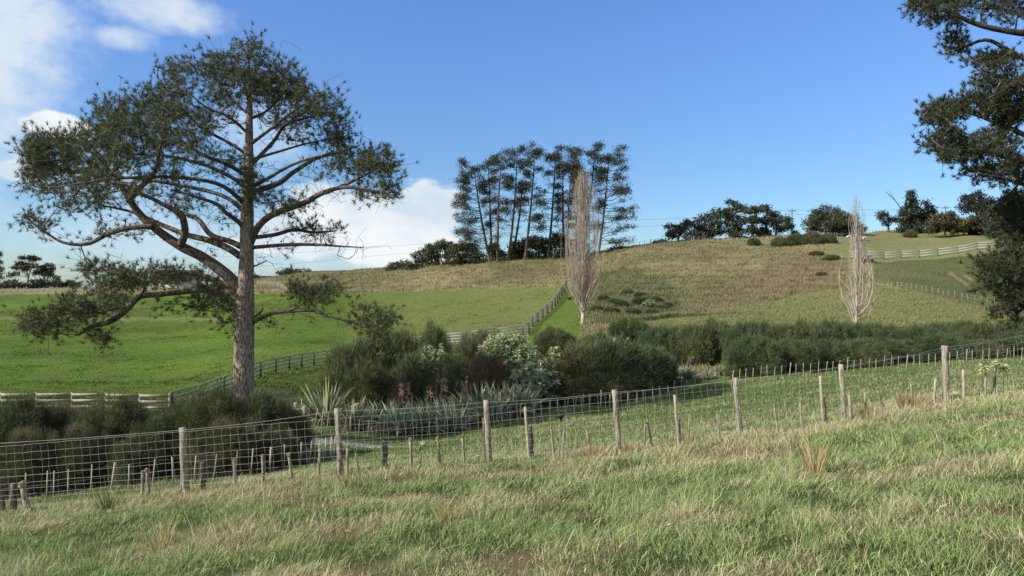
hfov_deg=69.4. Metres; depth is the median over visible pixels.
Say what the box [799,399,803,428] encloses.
stake
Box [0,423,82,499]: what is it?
bush
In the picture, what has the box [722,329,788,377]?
bush
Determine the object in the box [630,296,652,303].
bush
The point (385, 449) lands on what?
stump
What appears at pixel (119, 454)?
bush
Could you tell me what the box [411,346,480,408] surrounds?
bush
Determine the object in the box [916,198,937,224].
tree
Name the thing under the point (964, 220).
tree
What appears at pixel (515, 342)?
leafy shrub
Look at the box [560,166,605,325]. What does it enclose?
poplar tree
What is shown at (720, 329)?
bush
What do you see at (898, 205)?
dead tree
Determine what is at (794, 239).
bush
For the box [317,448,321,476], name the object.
stake
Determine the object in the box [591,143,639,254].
pine tree
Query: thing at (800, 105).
sky
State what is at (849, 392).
stake
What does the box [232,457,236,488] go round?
stake
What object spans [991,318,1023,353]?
bush
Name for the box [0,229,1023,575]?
ground
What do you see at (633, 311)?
bush
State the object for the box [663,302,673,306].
bush
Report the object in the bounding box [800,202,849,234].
tree
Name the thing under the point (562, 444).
stake
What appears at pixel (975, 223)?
tree
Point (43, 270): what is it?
gum tree
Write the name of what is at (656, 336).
bush
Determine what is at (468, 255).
tree
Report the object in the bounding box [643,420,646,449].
stake
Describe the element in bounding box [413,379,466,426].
flax plant
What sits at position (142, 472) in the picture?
stake
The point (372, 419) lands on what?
flax plant
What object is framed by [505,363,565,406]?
leafy shrub
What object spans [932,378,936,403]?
stake
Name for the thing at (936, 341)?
bush
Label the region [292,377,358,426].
flax plant
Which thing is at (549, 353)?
leafy shrub
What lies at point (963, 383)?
stake
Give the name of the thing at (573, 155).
pine tree
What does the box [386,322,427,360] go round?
bush
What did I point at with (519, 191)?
pine tree
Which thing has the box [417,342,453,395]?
leafy shrub
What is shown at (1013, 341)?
bush
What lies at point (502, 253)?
tree
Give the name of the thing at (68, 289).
batten fence
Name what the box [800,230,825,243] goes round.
bush
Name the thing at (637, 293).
bush
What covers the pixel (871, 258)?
leafy shrub
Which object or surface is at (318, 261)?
power line
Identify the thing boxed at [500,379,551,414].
flax plant
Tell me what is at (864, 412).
rush clump
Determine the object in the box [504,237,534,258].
tree
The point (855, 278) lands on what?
poplar tree
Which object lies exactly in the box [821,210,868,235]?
tree
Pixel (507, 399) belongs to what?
flax plant
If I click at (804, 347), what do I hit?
bush
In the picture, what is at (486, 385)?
bush
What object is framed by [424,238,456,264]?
tree
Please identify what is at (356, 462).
stake
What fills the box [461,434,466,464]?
stake
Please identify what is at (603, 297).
bush
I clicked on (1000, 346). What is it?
bush
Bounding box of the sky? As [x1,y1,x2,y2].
[0,0,1023,287]
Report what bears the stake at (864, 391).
on the ground at (14, 299)
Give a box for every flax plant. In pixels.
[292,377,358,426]
[329,394,381,430]
[352,396,392,431]
[361,397,405,431]
[366,383,420,433]
[384,406,430,436]
[390,382,429,431]
[404,385,447,434]
[410,374,451,411]
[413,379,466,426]
[423,401,473,432]
[431,376,483,426]
[443,383,489,423]
[457,381,514,424]
[466,392,521,424]
[476,378,524,418]
[483,378,538,417]
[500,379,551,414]
[677,355,698,378]
[696,365,717,379]
[708,363,724,375]
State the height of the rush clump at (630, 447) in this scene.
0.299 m
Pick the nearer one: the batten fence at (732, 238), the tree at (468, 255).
the batten fence at (732, 238)
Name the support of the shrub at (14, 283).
on the ground at (14, 299)
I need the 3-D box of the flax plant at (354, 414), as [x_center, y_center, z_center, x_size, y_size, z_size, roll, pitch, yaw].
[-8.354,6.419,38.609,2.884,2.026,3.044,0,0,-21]
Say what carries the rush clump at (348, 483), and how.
on the ground at (14, 299)
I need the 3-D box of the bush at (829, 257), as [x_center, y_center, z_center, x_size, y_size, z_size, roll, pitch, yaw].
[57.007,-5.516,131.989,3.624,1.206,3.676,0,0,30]
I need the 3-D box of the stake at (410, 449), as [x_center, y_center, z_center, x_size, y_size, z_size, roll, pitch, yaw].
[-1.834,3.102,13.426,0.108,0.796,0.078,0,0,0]
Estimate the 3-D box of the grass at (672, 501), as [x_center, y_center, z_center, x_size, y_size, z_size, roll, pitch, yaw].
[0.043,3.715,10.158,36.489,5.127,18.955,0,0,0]
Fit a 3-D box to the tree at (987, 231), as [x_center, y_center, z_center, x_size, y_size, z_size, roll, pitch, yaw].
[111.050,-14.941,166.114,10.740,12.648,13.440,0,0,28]
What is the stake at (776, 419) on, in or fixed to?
on the ground at (14, 299)
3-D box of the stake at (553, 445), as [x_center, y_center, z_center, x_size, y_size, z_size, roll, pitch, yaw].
[0.766,2.977,13.733,0.144,0.836,0.060,0,0,0]
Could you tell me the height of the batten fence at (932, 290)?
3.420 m
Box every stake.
[0,478,6,512]
[18,481,34,512]
[140,470,144,495]
[144,468,150,497]
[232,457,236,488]
[260,454,265,484]
[286,452,294,482]
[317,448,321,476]
[345,444,349,476]
[354,450,359,475]
[408,437,412,468]
[436,436,441,466]
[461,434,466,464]
[482,417,485,460]
[528,426,533,456]
[549,426,555,458]
[560,427,565,457]
[584,426,592,448]
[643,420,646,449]
[646,420,653,449]
[675,418,681,444]
[688,416,689,439]
[716,411,720,439]
[772,404,778,431]
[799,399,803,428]
[823,397,827,423]
[847,390,852,420]
[863,389,866,410]
[876,387,885,408]
[910,381,912,398]
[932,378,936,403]
[962,369,965,397]
[983,365,986,394]
[992,366,996,392]
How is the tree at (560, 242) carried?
on the ground at (14, 299)
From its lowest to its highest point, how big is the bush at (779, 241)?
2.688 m
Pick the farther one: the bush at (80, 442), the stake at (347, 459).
the bush at (80, 442)
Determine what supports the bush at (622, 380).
on the ground at (14, 299)
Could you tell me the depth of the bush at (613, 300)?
107.32 m
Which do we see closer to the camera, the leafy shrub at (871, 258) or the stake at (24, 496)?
the stake at (24, 496)
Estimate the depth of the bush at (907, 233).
182.50 m
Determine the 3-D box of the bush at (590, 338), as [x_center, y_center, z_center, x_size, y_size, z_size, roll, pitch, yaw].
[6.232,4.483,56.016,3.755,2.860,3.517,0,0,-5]
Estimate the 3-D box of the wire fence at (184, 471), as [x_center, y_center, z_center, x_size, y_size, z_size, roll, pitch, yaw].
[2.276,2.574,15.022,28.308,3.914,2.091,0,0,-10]
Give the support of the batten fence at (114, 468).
on the ground at (14, 299)
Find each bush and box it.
[0,387,68,496]
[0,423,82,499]
[15,399,118,485]
[34,416,126,493]
[56,385,162,483]
[97,430,170,486]
[116,409,198,480]
[153,394,227,433]
[157,379,248,475]
[178,411,279,479]
[211,386,305,472]
[243,424,308,472]
[265,402,317,456]
[309,338,379,406]
[335,353,395,409]
[337,326,410,396]
[382,345,457,407]
[382,371,423,411]
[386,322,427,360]
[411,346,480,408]
[416,318,453,357]
[448,330,484,377]
[458,346,511,396]
[469,326,496,354]
[479,370,512,395]
[532,324,575,359]
[543,338,622,404]
[556,364,647,404]
[571,331,670,402]
[575,330,608,344]
[588,304,603,310]
[596,295,609,299]
[602,306,620,313]
[605,297,618,302]
[605,316,650,342]
[614,299,628,305]
[614,342,683,389]
[621,288,633,293]
[625,308,641,314]
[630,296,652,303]
[633,291,646,296]
[636,322,683,365]
[644,308,659,313]
[648,295,662,301]
[649,321,698,362]
[653,304,669,309]
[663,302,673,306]
[668,320,719,367]
[693,316,734,362]
[720,316,764,372]
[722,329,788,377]
[747,237,760,244]
[748,315,775,341]
[758,337,827,371]
[763,318,811,368]
[769,236,788,246]
[781,316,833,366]
[786,233,807,245]
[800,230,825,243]
[802,336,863,370]
[808,250,825,255]
[810,313,852,363]
[815,272,826,274]
[821,255,840,259]
[822,232,837,242]
[830,336,896,367]
[836,318,875,353]
[860,318,900,342]
[868,337,936,363]
[880,322,908,342]
[895,320,949,358]
[902,230,917,237]
[910,332,976,361]
[924,321,970,340]
[946,317,989,354]
[953,337,1014,358]
[972,320,1014,352]
[986,329,1023,355]
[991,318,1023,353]
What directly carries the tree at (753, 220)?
on the ground at (14, 299)
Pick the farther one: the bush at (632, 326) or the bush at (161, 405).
the bush at (632, 326)
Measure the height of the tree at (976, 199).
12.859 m
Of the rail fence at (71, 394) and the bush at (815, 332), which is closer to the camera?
the bush at (815, 332)
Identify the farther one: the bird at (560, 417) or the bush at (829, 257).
the bush at (829, 257)
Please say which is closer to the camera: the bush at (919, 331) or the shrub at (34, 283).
the bush at (919, 331)
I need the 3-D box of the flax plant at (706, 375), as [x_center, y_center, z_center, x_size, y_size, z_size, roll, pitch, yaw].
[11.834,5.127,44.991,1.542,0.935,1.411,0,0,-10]
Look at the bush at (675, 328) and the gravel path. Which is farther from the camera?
the bush at (675, 328)
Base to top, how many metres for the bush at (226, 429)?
2.159 m
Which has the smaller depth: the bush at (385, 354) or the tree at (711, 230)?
the bush at (385, 354)
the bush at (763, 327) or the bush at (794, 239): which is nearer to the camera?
the bush at (763, 327)
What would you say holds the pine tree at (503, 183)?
on the ground at (14, 299)
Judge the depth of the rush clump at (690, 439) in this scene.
14.05 m
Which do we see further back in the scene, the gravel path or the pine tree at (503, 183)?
the pine tree at (503, 183)
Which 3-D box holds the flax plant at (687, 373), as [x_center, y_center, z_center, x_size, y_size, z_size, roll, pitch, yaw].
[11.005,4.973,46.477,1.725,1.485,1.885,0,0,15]
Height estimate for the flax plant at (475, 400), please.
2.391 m
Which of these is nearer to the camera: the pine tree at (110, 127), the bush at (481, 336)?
the pine tree at (110, 127)
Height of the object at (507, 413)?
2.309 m
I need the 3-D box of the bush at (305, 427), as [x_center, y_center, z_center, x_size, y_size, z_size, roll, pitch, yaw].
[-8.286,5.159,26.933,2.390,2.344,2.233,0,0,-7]
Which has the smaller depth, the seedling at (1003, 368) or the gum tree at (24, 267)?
the seedling at (1003, 368)
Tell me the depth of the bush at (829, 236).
156.84 m
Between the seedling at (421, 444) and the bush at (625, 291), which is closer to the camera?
the seedling at (421, 444)
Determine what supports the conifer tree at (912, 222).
on the ground at (14, 299)
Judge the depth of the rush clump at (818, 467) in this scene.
9.17 m
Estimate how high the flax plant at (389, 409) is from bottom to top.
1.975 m
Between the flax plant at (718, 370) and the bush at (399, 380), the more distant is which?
the flax plant at (718, 370)
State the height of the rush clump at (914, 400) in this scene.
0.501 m
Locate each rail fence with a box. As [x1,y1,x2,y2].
[0,392,170,410]
[170,281,566,403]
[850,241,993,259]
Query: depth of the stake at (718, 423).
14.28 m
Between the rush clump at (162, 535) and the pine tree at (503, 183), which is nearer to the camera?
the rush clump at (162, 535)
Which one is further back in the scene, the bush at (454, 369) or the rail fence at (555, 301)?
the rail fence at (555, 301)
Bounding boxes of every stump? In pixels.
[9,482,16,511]
[200,462,205,488]
[382,442,387,467]
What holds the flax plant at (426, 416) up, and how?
on the ground at (14, 299)
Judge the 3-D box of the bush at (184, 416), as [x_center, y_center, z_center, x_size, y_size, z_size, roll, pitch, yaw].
[-10.279,4.625,24.924,3.409,3.422,3.435,0,0,4]
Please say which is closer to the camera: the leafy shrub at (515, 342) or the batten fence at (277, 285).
the leafy shrub at (515, 342)
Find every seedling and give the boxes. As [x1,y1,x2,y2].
[413,440,428,462]
[972,363,990,392]
[990,361,1002,392]
[997,364,1010,390]
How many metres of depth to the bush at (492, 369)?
40.97 m
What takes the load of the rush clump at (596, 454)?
on the ground at (14, 299)
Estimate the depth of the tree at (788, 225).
186.52 m
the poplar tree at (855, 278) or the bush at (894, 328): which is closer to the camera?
the bush at (894, 328)
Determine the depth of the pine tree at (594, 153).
176.70 m
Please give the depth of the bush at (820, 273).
117.50 m
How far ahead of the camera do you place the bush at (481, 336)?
59.71 m
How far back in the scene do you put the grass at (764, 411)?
26.58 m
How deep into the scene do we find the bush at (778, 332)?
46.56 m
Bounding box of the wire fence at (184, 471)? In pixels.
[0,335,1023,500]
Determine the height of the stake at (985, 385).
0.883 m
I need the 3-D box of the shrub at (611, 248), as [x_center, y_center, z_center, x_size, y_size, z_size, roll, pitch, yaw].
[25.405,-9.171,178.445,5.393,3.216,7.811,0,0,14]
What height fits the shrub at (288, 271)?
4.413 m
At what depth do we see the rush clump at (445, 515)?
8.39 m
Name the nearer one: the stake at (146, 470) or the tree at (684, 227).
the stake at (146, 470)
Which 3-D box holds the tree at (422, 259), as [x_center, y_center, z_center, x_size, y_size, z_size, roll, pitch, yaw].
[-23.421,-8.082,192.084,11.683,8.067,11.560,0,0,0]
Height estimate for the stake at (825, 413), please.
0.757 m
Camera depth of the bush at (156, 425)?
23.81 m
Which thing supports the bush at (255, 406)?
on the ground at (14, 299)
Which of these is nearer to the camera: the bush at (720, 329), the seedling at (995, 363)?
the seedling at (995, 363)
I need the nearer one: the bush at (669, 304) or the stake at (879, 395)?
the stake at (879, 395)
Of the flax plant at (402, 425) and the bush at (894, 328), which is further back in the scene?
the bush at (894, 328)
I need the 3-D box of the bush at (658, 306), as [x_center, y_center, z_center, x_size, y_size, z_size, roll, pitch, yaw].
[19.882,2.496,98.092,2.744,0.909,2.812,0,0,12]
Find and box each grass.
[0,283,561,417]
[0,381,1023,575]
[4,353,1023,505]
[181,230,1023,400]
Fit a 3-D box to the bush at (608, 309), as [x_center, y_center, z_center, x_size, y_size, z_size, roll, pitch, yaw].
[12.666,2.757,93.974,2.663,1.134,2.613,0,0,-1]
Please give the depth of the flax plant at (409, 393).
38.33 m
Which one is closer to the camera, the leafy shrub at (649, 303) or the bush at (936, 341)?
the bush at (936, 341)
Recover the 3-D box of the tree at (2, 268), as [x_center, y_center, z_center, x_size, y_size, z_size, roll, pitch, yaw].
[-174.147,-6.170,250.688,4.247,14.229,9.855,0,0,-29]
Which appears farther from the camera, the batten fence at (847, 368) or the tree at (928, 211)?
the tree at (928, 211)
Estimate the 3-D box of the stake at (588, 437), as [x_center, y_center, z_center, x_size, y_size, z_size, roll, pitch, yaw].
[1.457,2.951,13.763,0.229,0.764,0.058,0,0,0]
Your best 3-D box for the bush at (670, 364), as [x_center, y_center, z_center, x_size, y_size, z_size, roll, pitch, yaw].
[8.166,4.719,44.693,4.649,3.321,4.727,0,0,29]
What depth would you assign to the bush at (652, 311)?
89.42 m
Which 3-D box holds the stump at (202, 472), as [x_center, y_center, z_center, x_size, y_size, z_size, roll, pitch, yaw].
[-5.729,3.590,13.716,0.122,0.710,0.124,0,0,-19]
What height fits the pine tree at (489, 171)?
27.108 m
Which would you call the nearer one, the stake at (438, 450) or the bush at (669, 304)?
the stake at (438, 450)
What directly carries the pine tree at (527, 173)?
on the ground at (14, 299)
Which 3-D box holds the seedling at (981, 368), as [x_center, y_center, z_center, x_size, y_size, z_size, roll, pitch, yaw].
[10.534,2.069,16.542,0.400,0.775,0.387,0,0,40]
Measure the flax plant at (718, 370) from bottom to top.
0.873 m
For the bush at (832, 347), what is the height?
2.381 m
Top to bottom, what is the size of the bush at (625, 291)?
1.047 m
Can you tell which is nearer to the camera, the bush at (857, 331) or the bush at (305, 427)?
the bush at (305, 427)
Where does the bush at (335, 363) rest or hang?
on the ground at (14, 299)
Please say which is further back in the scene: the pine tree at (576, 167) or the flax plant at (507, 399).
the pine tree at (576, 167)
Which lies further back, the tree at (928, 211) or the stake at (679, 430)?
the tree at (928, 211)
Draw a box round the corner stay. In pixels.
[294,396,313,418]
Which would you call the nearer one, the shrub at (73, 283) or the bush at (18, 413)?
the bush at (18, 413)
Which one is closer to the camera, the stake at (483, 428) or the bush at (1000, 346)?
the stake at (483, 428)
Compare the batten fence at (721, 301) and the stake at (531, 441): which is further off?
the batten fence at (721, 301)
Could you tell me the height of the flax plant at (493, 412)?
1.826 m
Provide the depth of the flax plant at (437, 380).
39.44 m
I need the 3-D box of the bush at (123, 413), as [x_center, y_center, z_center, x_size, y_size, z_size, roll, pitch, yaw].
[-13.812,4.966,25.432,3.682,3.410,3.710,0,0,12]
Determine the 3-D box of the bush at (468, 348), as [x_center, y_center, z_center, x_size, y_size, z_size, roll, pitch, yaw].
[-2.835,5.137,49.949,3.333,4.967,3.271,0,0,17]
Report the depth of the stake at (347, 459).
13.18 m
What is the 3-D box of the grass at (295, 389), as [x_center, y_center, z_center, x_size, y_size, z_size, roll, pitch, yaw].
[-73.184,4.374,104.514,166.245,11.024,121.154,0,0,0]
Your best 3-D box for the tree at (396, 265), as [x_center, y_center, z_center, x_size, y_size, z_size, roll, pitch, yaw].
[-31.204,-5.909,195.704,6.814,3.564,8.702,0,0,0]
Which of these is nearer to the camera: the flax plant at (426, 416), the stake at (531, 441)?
the stake at (531, 441)
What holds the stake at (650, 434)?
on the ground at (14, 299)
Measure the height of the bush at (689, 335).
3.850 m
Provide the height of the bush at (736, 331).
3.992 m
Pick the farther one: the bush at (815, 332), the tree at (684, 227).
the tree at (684, 227)
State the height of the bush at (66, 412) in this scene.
3.067 m
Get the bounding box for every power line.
[3,210,780,266]
[16,214,786,277]
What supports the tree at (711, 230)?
on the ground at (14, 299)
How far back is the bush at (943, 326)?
47.77 m
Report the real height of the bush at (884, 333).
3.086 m
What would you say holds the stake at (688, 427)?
on the ground at (14, 299)
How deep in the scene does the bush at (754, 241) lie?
161.25 m
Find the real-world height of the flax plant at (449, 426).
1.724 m
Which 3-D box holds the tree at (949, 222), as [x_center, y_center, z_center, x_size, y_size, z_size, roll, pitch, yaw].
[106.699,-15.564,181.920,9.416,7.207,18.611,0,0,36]
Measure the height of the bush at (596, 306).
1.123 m
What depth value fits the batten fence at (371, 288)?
155.85 m
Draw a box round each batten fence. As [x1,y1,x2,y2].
[1,286,227,292]
[6,436,335,497]
[259,281,286,291]
[300,405,347,429]
[341,275,554,292]
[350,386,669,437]
[622,235,725,246]
[664,292,773,311]
[673,346,1022,394]
[693,233,824,241]
[872,282,1000,304]
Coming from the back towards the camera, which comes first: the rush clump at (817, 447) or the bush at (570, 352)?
the bush at (570, 352)
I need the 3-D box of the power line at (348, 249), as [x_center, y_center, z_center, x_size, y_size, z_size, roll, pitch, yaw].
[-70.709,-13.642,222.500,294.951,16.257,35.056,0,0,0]
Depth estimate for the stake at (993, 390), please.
16.71 m
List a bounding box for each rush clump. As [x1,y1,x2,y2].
[89,485,122,511]
[140,517,180,548]
[336,469,358,487]
[431,492,459,521]
[576,440,609,459]
[620,438,642,452]
[676,429,698,445]
[790,437,833,474]
[798,436,836,459]
[856,405,882,419]
[891,388,930,408]
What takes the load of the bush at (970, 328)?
on the ground at (14, 299)
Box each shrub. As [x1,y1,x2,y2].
[0,278,28,288]
[25,277,51,287]
[42,275,65,287]
[62,279,84,287]
[274,267,311,275]
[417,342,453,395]
[475,330,547,378]
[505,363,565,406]
[541,346,568,402]
[606,243,625,251]
[641,299,656,307]
[858,255,873,262]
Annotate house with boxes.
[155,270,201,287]
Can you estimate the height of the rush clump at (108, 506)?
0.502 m
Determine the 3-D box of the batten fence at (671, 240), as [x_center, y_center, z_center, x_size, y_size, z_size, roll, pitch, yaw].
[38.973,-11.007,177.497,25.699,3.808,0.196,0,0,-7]
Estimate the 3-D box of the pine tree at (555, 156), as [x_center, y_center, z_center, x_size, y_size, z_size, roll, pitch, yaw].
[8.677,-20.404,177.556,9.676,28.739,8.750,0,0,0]
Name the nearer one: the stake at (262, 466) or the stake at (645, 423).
the stake at (262, 466)
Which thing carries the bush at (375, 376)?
on the ground at (14, 299)
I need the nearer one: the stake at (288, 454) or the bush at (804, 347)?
the stake at (288, 454)
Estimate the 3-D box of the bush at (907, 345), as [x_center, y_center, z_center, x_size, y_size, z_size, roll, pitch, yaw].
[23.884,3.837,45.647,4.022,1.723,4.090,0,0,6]
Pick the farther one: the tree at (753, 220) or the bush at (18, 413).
the tree at (753, 220)
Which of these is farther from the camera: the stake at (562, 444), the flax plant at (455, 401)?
the flax plant at (455, 401)
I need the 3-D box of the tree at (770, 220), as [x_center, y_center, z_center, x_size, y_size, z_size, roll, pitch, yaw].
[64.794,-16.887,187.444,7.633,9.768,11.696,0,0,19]
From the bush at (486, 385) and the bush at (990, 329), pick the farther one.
the bush at (990, 329)
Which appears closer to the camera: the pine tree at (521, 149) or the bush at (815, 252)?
the bush at (815, 252)
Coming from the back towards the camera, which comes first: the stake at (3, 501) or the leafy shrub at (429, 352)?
the leafy shrub at (429, 352)
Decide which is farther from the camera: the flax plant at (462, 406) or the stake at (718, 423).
the flax plant at (462, 406)
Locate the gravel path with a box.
[312,438,427,447]
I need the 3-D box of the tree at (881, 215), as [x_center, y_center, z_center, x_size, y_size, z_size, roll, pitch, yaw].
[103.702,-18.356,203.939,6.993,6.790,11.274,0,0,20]
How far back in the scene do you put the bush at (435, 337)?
55.42 m
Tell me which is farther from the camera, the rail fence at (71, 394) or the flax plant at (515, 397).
the rail fence at (71, 394)
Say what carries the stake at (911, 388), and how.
on the ground at (14, 299)
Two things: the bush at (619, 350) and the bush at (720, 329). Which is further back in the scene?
the bush at (720, 329)
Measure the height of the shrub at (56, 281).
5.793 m
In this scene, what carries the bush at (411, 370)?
on the ground at (14, 299)
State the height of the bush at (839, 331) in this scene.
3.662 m
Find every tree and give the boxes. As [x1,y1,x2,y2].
[0,22,419,416]
[0,250,4,278]
[4,254,41,282]
[31,262,55,281]
[383,259,405,270]
[400,242,442,270]
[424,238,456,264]
[443,237,487,265]
[450,157,502,261]
[478,155,507,260]
[482,147,514,262]
[485,243,507,259]
[500,144,527,259]
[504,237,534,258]
[507,180,529,258]
[511,140,549,259]
[525,234,556,259]
[533,144,567,258]
[547,159,575,247]
[548,230,574,258]
[555,144,586,258]
[560,159,590,254]
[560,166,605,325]
[576,140,607,240]
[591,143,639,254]
[651,218,707,242]
[691,207,729,238]
[719,197,750,237]
[739,203,763,236]
[755,204,782,236]
[772,214,799,234]
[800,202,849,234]
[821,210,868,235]
[838,192,880,325]
[874,209,899,231]
[886,192,906,228]
[895,188,925,233]
[896,0,1023,331]
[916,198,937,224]
[922,210,965,236]
[954,188,995,216]
[956,216,969,235]
[961,212,991,235]
[981,196,1015,237]
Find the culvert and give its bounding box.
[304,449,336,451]
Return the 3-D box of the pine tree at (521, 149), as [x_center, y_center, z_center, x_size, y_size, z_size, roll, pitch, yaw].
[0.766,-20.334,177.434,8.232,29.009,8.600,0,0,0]
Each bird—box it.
[556,411,565,421]
[710,389,720,398]
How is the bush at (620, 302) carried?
on the ground at (14, 299)
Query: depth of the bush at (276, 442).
24.19 m
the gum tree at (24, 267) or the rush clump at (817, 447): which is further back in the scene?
the gum tree at (24, 267)
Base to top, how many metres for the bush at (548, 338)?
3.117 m
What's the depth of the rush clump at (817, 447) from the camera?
10.15 m
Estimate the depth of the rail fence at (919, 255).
129.45 m
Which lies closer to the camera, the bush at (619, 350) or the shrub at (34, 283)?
the bush at (619, 350)
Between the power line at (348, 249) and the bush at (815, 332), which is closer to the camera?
the bush at (815, 332)
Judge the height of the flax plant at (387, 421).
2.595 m
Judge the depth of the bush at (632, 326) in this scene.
62.01 m
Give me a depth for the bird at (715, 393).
32.96 m
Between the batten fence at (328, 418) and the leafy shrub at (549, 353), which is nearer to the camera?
the batten fence at (328, 418)
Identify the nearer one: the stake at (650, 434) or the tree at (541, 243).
the stake at (650, 434)
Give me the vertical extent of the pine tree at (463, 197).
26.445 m
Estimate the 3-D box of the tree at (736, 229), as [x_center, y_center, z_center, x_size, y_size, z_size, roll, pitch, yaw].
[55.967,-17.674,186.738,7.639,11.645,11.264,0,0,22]
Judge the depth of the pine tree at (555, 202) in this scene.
180.87 m

